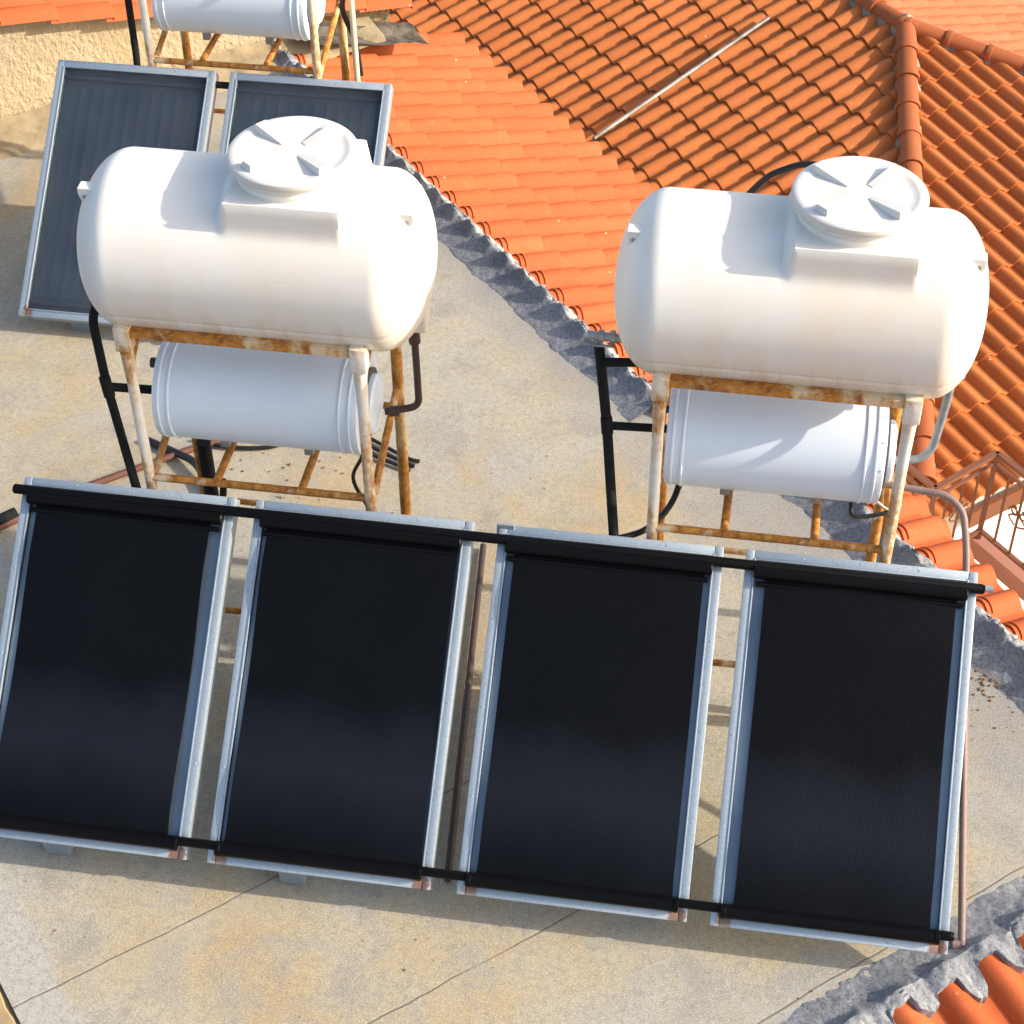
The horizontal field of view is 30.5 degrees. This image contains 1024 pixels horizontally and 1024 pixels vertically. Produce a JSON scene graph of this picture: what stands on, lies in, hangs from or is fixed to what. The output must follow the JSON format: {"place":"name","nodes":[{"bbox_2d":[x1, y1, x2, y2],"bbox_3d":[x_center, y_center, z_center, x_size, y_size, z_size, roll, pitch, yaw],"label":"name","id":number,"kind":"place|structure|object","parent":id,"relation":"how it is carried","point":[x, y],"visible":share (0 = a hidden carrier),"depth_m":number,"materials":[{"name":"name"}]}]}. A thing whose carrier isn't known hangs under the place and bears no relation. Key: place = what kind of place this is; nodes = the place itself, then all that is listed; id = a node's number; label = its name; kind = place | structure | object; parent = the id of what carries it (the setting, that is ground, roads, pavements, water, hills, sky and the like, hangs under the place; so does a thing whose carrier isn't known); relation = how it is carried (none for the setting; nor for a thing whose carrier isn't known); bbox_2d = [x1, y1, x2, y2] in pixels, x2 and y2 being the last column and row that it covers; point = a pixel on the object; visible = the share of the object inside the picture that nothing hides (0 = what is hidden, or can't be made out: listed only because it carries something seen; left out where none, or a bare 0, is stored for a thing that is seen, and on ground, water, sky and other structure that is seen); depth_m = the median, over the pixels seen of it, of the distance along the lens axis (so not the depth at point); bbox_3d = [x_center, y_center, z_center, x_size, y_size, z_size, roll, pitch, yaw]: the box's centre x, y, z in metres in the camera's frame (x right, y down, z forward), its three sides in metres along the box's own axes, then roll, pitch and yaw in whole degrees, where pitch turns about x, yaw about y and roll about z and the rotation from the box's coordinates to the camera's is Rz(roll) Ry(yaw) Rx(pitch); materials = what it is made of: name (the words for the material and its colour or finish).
{"place":"outdoors","nodes":[
{"label":"outdoors","id":0,"kind":"place"},
{"bbox_2d":[0,90,1023,1023],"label":"roof terrace","id":1,"kind":"structure","parent":0,"point":[502,422],"depth_m":8.53,"materials":[{"name":"beige concrete"}]},
{"bbox_2d":[0,986,18,1023],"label":"wall","id":2,"kind":"structure","parent":1,"relation":"on","point":[7,1015],"depth_m":7.96,"materials":[{"name":"beige paint"}]},
{"bbox_2d":[0,513,18,530],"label":"water pipe","id":3,"kind":"object","parent":1,"relation":"on","point":[12,522],"visible":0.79,"depth_m":10.11,"materials":[{"name":"brown paint"}]},
{"bbox_2d":[0,508,18,524],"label":"pipe sleeve","id":4,"kind":"object","parent":3,"relation":"attached to","point":[8,515],"visible":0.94,"depth_m":10.11,"materials":[{"name":"black plastic"}]},
{"bbox_2d":[18,59,218,331],"bbox_3d":[-2.348,-1.834,11.865,1.000,1.005,1.687,6,82,7],"label":"solar panel","id":5,"kind":"object","parent":1,"relation":"on","point":[100,113],"visible":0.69,"depth_m":11.44,"materials":[{"name":"glass"}]},
{"bbox_2d":[125,0,140,64],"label":"riser pipe","id":6,"kind":"object","parent":5,"relation":"attached to","point":[132,31],"visible":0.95,"depth_m":11.48,"materials":[{"name":"black plastic"}]},
{"bbox_2d":[0,477,239,859],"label":"solar panel","id":7,"kind":"object","parent":1,"relation":"on","point":[112,628],"visible":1,"depth_m":8.45,"materials":[{"name":"glass"}]},
{"bbox_2d":[0,814,954,941],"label":"header pipe","id":8,"kind":"object","parent":7,"relation":"attached to","point":[461,875],"visible":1,"depth_m":8.12,"materials":[{"name":"black plastic"}]},
{"bbox_2d":[12,484,984,593],"bbox_3d":[-0.123,0.113,8.350,4.376,0.054,0.053,6,43,7],"label":"header pipe","id":9,"kind":"object","parent":7,"relation":"attached to","point":[502,539],"visible":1,"depth_m":8.34,"materials":[{"name":"black plastic"}]},
{"bbox_2d":[985,585,993,592],"bbox_3d":[2.056,0.333,8.084,0.035,0.030,0.032,6,43,7],"label":"pipe fitting","id":10,"kind":"object","parent":9,"relation":"attached to","point":[989,589],"visible":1,"depth_m":8.07,"materials":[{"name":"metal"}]},
{"bbox_2d":[88,440,220,483],"bbox_3d":[-1.930,-0.298,10.512,1.125,0.040,0.070,-20,46,-20],"label":"water pipe","id":11,"kind":"object","parent":1,"relation":"on","point":[138,467],"visible":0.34,"depth_m":10.44,"materials":[{"name":"brown paint"}]},
{"bbox_2d":[148,437,196,471],"bbox_3d":[-1.797,-0.208,10.399,0.181,0.074,0.828,-23,47,-22],"label":"hose","id":12,"kind":"object","parent":1,"relation":"on","point":[186,457],"visible":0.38,"depth_m":10.51,"materials":[{"name":"black rubber"}]},
{"bbox_2d":[0,9,389,159],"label":"stucco wall","id":13,"kind":"structure","parent":1,"relation":"on","point":[32,54],"depth_m":13.04,"materials":[{"name":"beige paint"}]},
{"bbox_2d":[0,0,412,25],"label":"tiled roof","id":14,"kind":"structure","parent":13,"relation":"on","point":[12,12],"depth_m":12.77,"materials":[{"name":"orange tile"}]},
{"bbox_2d":[318,21,430,45],"bbox_3d":[-1.112,-3.588,14.003,0.966,0.357,0.351,-23,48,-23],"label":"roof flashing","id":15,"kind":"object","parent":13,"relation":"attached to","point":[405,32],"visible":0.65,"depth_m":14.13,"materials":[{"name":"concrete"}]},
{"bbox_2d":[196,439,226,496],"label":"drain pipe","id":16,"kind":"object","parent":1,"relation":"on","point":[205,456],"visible":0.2,"depth_m":9.38,"materials":[{"name":"black plastic"}]},
{"bbox_2d":[138,0,349,113],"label":"heater stand","id":17,"kind":"object","parent":1,"relation":"on","point":[315,71],"visible":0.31,"depth_m":11.44,"materials":[{"name":"metal"}]},
{"bbox_2d":[151,0,325,44],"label":"water heater","id":18,"kind":"object","parent":17,"relation":"on","point":[269,20],"visible":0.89,"depth_m":11.30,"materials":[{"name":"white metal"}]},
{"bbox_2d":[340,0,363,75],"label":"hose","id":19,"kind":"object","parent":17,"relation":"attached to","point":[344,14],"visible":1,"depth_m":11.77,"materials":[{"name":"black rubber"}]},
{"bbox_2d":[348,0,359,81],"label":"water pipe","id":20,"kind":"object","parent":17,"relation":"attached to","point":[353,30],"visible":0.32,"depth_m":11.84,"materials":[{"name":"beige plastic"}]},
{"bbox_2d":[213,443,276,449],"bbox_3d":[-1.483,-0.392,10.621,0.625,0.032,0.120,-3,43,-2],"label":"hose","id":21,"kind":"object","parent":1,"relation":"on","point":[263,447],"visible":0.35,"depth_m":10.58,"materials":[{"name":"black"}]},
{"bbox_2d":[112,323,410,614],"bbox_3d":[-1.109,-0.227,8.957,1.112,2.053,0.728,6,43,7],"label":"heater stand","id":22,"kind":"object","parent":1,"relation":"on","point":[127,337],"visible":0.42,"depth_m":8.49,"materials":[{"name":"white paint"}]},
{"bbox_2d":[77,116,436,351],"bbox_3d":[-1.094,-1.191,8.055,1.535,0.935,0.786,6,43,7],"label":"water tank","id":23,"kind":"object","parent":22,"relation":"on","point":[308,229],"visible":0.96,"depth_m":7.77,"materials":[{"name":"white plastic"}]},
{"bbox_2d":[89,303,151,487],"bbox_3d":[-1.784,-0.562,8.511,0.270,0.975,0.380,6,43,7],"label":"riser pipe","id":24,"kind":"object","parent":23,"relation":"attached to","point":[109,387],"visible":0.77,"depth_m":8.51,"materials":[{"name":"black plastic"}]},
{"bbox_2d":[384,333,421,416],"bbox_3d":[-0.495,-0.679,8.394,0.183,0.628,0.052,-7,43,-6],"label":"outlet pipe","id":25,"kind":"object","parent":23,"relation":"attached to","point":[414,339],"visible":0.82,"depth_m":8.49,"materials":[{"name":"grey plastic"}]},
{"bbox_2d":[150,341,383,455],"bbox_3d":[-1.127,-0.535,8.632,1.050,0.510,0.486,6,43,7],"label":"water heater","id":26,"kind":"object","parent":22,"relation":"on","point":[226,396],"visible":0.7,"depth_m":8.43,"materials":[{"name":"white metal"}]},
{"bbox_2d":[351,455,364,504],"bbox_3d":[-0.688,-0.175,9.148,0.210,0.798,0.107,40,56,35],"label":"cable","id":27,"kind":"object","parent":26,"relation":"hanging from","point":[353,474],"visible":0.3,"depth_m":9.20,"materials":[{"name":"black plastic"}]},
{"bbox_2d":[219,72,393,165],"bbox_3d":[-1.264,-1.754,11.742,1.000,1.005,1.630,6,82,7],"label":"solar panel","id":28,"kind":"object","parent":1,"relation":"on","point":[359,110],"visible":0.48,"depth_m":11.36,"materials":[{"name":"glass"}]},
{"bbox_2d":[215,81,228,88],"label":"connecting pipe","id":29,"kind":"object","parent":28,"relation":"attached to","point":[221,85],"visible":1,"depth_m":11.46,"materials":[{"name":"black plastic"}]},
{"bbox_2d":[207,500,475,889],"bbox_3d":[-0.714,0.896,8.787,1.000,1.056,1.687,6,82,7],"label":"solar panel","id":30,"kind":"object","parent":1,"relation":"on","point":[338,728],"visible":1,"depth_m":8.31,"materials":[{"name":"glass"}]},
{"bbox_2d":[372,453,410,471],"bbox_3d":[-0.767,-0.318,10.534,0.475,0.031,0.042,26,49,26],"label":"cable","id":31,"kind":"object","parent":1,"relation":"on","point":[375,456],"visible":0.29,"depth_m":10.48,"materials":[{"name":"black plastic"}]},
{"bbox_2d":[372,445,414,467],"bbox_3d":[-0.740,-0.346,10.563,0.476,0.031,0.043,26,49,26],"label":"cable","id":32,"kind":"object","parent":1,"relation":"on","point":[376,449],"visible":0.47,"depth_m":10.51,"materials":[{"name":"black plastic"}]},
{"bbox_2d":[371,437,419,462],"bbox_3d":[-0.714,-0.372,10.592,0.478,0.031,0.047,26,49,26],"label":"cable","id":33,"kind":"object","parent":1,"relation":"on","point":[390,449],"visible":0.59,"depth_m":10.54,"materials":[{"name":"black plastic"}]},
{"bbox_2d":[268,39,652,421],"bbox_3d":[-0.533,-2.004,12.282,0.314,0.146,4.900,-24,48,-23],"label":"mortar edging","id":34,"kind":"object","parent":1,"relation":"on","point":[561,329],"visible":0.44,"depth_m":11.62,"materials":[{"name":"grey concrete"}]},
{"bbox_2d":[444,543,485,882],"bbox_3d":[-0.221,0.913,9.185,0.034,0.034,2.163,2,43,3],"label":"water pipe","id":35,"kind":"object","parent":1,"relation":"on","point":[462,738],"visible":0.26,"depth_m":9.09,"materials":[{"name":"brown plastic"}]},
{"bbox_2d":[293,32,652,383],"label":"tiled roof","id":36,"kind":"structure","parent":1,"relation":"on","point":[541,193],"depth_m":13.14,"materials":[{"name":"orange tile"}]},
{"bbox_2d":[25,408,1017,1023],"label":"leaf litter","id":37,"kind":"object","parent":1,"relation":"on","point":[697,890],"visible":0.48,"depth_m":9.26,"materials":[{"name":"brown plant"}]},
{"bbox_2d":[456,526,723,921],"bbox_3d":[0.393,0.978,8.661,1.000,1.056,1.630,6,82,7],"label":"solar panel","id":38,"kind":"object","parent":1,"relation":"on","point":[588,752],"visible":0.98,"depth_m":8.19,"materials":[{"name":"glass"}]},
{"bbox_2d":[497,523,514,533],"bbox_3d":[-0.029,0.078,8.374,0.080,0.065,0.010,6,43,7],"label":"bracket plate","id":39,"kind":"object","parent":38,"relation":"attached to","point":[506,526],"visible":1,"depth_m":8.36,"materials":[{"name":"metal"}]},
{"bbox_2d":[646,371,922,667],"bbox_3d":[1.194,0.003,8.686,1.112,2.053,0.728,6,43,7],"label":"heater stand","id":40,"kind":"object","parent":1,"relation":"on","point":[908,407],"visible":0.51,"depth_m":8.06,"materials":[{"name":"metal"}]},
{"bbox_2d":[663,388,896,504],"bbox_3d":[1.171,-0.309,8.358,1.050,0.510,0.486,6,43,7],"label":"water heater","id":41,"kind":"object","parent":40,"relation":"on","point":[726,443],"visible":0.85,"depth_m":8.15,"materials":[{"name":"white metal"}]},
{"bbox_2d":[594,347,666,535],"bbox_3d":[0.504,-0.286,8.311,0.347,0.821,0.416,6,43,7],"label":"riser pipe","id":42,"kind":"object","parent":41,"relation":"attached to","point":[609,425],"visible":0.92,"depth_m":8.33,"materials":[{"name":"black plastic"}]},
{"bbox_2d":[584,329,620,347],"bbox_3d":[0.447,-0.747,8.151,0.261,0.093,0.062,6,43,7],"label":"valve","id":43,"kind":"object","parent":42,"relation":"attached to","point":[600,336],"visible":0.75,"depth_m":8.13,"materials":[{"name":"metal"}]},
{"bbox_2d":[619,485,681,537],"bbox_3d":[0.635,0.000,8.528,0.476,0.210,0.078,-32,51,-29],"label":"hose","id":44,"kind":"object","parent":42,"relation":"attached to","point":[662,515],"visible":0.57,"depth_m":8.62,"materials":[{"name":"black rubber"}]},
{"bbox_2d":[849,503,887,518],"bbox_3d":[1.615,-0.005,8.384,0.220,0.050,0.069,1,43,2],"label":"cable","id":45,"kind":"object","parent":41,"relation":"attached to","point":[864,516],"visible":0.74,"depth_m":8.37,"materials":[{"name":"black plastic"}]},
{"bbox_2d":[614,156,988,398],"bbox_3d":[1.196,-0.970,7.779,1.535,0.935,0.786,6,43,7],"label":"water tank","id":46,"kind":"object","parent":40,"relation":"on","point":[864,273],"visible":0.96,"depth_m":7.49,"materials":[{"name":"plastic"}]},
{"bbox_2d":[746,161,815,192],"bbox_3d":[1.147,-1.274,8.137,0.647,0.581,0.070,8,44,9],"label":"hose","id":47,"kind":"object","parent":46,"relation":"attached to","point":[757,185],"visible":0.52,"depth_m":7.98,"materials":[{"name":"black rubber"}]},
{"bbox_2d":[894,389,953,464],"bbox_3d":[1.786,-0.436,8.136,0.240,0.604,0.049,-3,43,-2],"label":"outlet pipe","id":48,"kind":"object","parent":46,"relation":"attached to","point":[927,452],"visible":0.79,"depth_m":8.21,"materials":[{"name":"white plastic"}]},
{"bbox_2d":[873,501,901,519],"bbox_3d":[1.676,-0.002,8.400,0.126,0.110,0.052,6,43,7],"label":"cable","id":49,"kind":"object","parent":40,"relation":"attached to","point":[882,505],"visible":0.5,"depth_m":8.37,"materials":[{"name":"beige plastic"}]},
{"bbox_2d":[710,549,977,954],"bbox_3d":[1.479,1.087,8.533,1.000,1.056,1.630,6,82,7],"label":"solar panel","id":50,"kind":"object","parent":1,"relation":"on","point":[843,764],"visible":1,"depth_m":8.06,"materials":[{"name":"glass"}]},
{"bbox_2d":[780,875,1023,1023],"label":"mortar edging","id":51,"kind":"object","parent":1,"relation":"on","point":[919,981],"visible":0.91,"depth_m":8.03,"materials":[{"name":"grey concrete"}]},
{"bbox_2d":[884,481,969,947],"bbox_3d":[1.948,0.858,8.287,0.330,1.318,1.634,-6,43,-6],"label":"water pipe","id":52,"kind":"object","parent":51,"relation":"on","point":[960,942],"visible":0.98,"depth_m":8.20,"materials":[{"name":"metal"}]},
{"bbox_2d":[780,495,1023,712],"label":"mortar edging","id":53,"kind":"object","parent":1,"relation":"on","point":[997,651],"visible":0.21,"depth_m":9.47,"materials":[{"name":"grey concrete"}]},
{"bbox_2d":[864,472,1023,641],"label":"tiled roof","id":54,"kind":"structure","parent":1,"relation":"on","point":[924,533],"depth_m":9.93,"materials":[{"name":"orange ceramic"}]},
{"bbox_2d":[892,933,1023,1023],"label":"tiled roof","id":55,"kind":"structure","parent":1,"relation":"on","point":[1002,1004],"depth_m":8.00,"materials":[{"name":"orange tile"}]},
{"bbox_2d":[941,61,1023,608],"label":"house","id":56,"kind":"structure","parent":0,"point":[1005,531],"depth_m":14.76,"materials":[{"name":"white paint"}]},
{"bbox_2d":[389,0,1023,528],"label":"tiled roof","id":57,"kind":"structure","parent":56,"relation":"on","point":[799,80],"depth_m":17.32,"materials":[{"name":"orange tile"}]},
{"bbox_2d":[592,16,769,139],"bbox_3d":[1.613,-4.107,17.712,2.219,0.504,0.040,-29,50,-27],"label":"metal rod","id":58,"kind":"object","parent":57,"relation":"on","point":[679,79],"visible":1,"depth_m":17.69,"materials":[{"name":"metal"}]},
{"label":"ground","id":59,"kind":"structure","parent":0,"visible":0},
{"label":"building","id":60,"kind":"object","parent":59,"relation":"on","visible":0},
{"bbox_2d":[970,536,1023,600],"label":"balcony","id":61,"kind":"structure","parent":60,"relation":"attached to","point":[1009,573],"depth_m":12.18,"materials":[{"name":"pink paint"}]},
{"bbox_2d":[906,450,1023,570],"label":"balcony railing","id":62,"kind":"object","parent":61,"relation":"on","point":[995,456],"visible":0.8,"depth_m":11.82,"materials":[{"name":"metal"}]}
]}

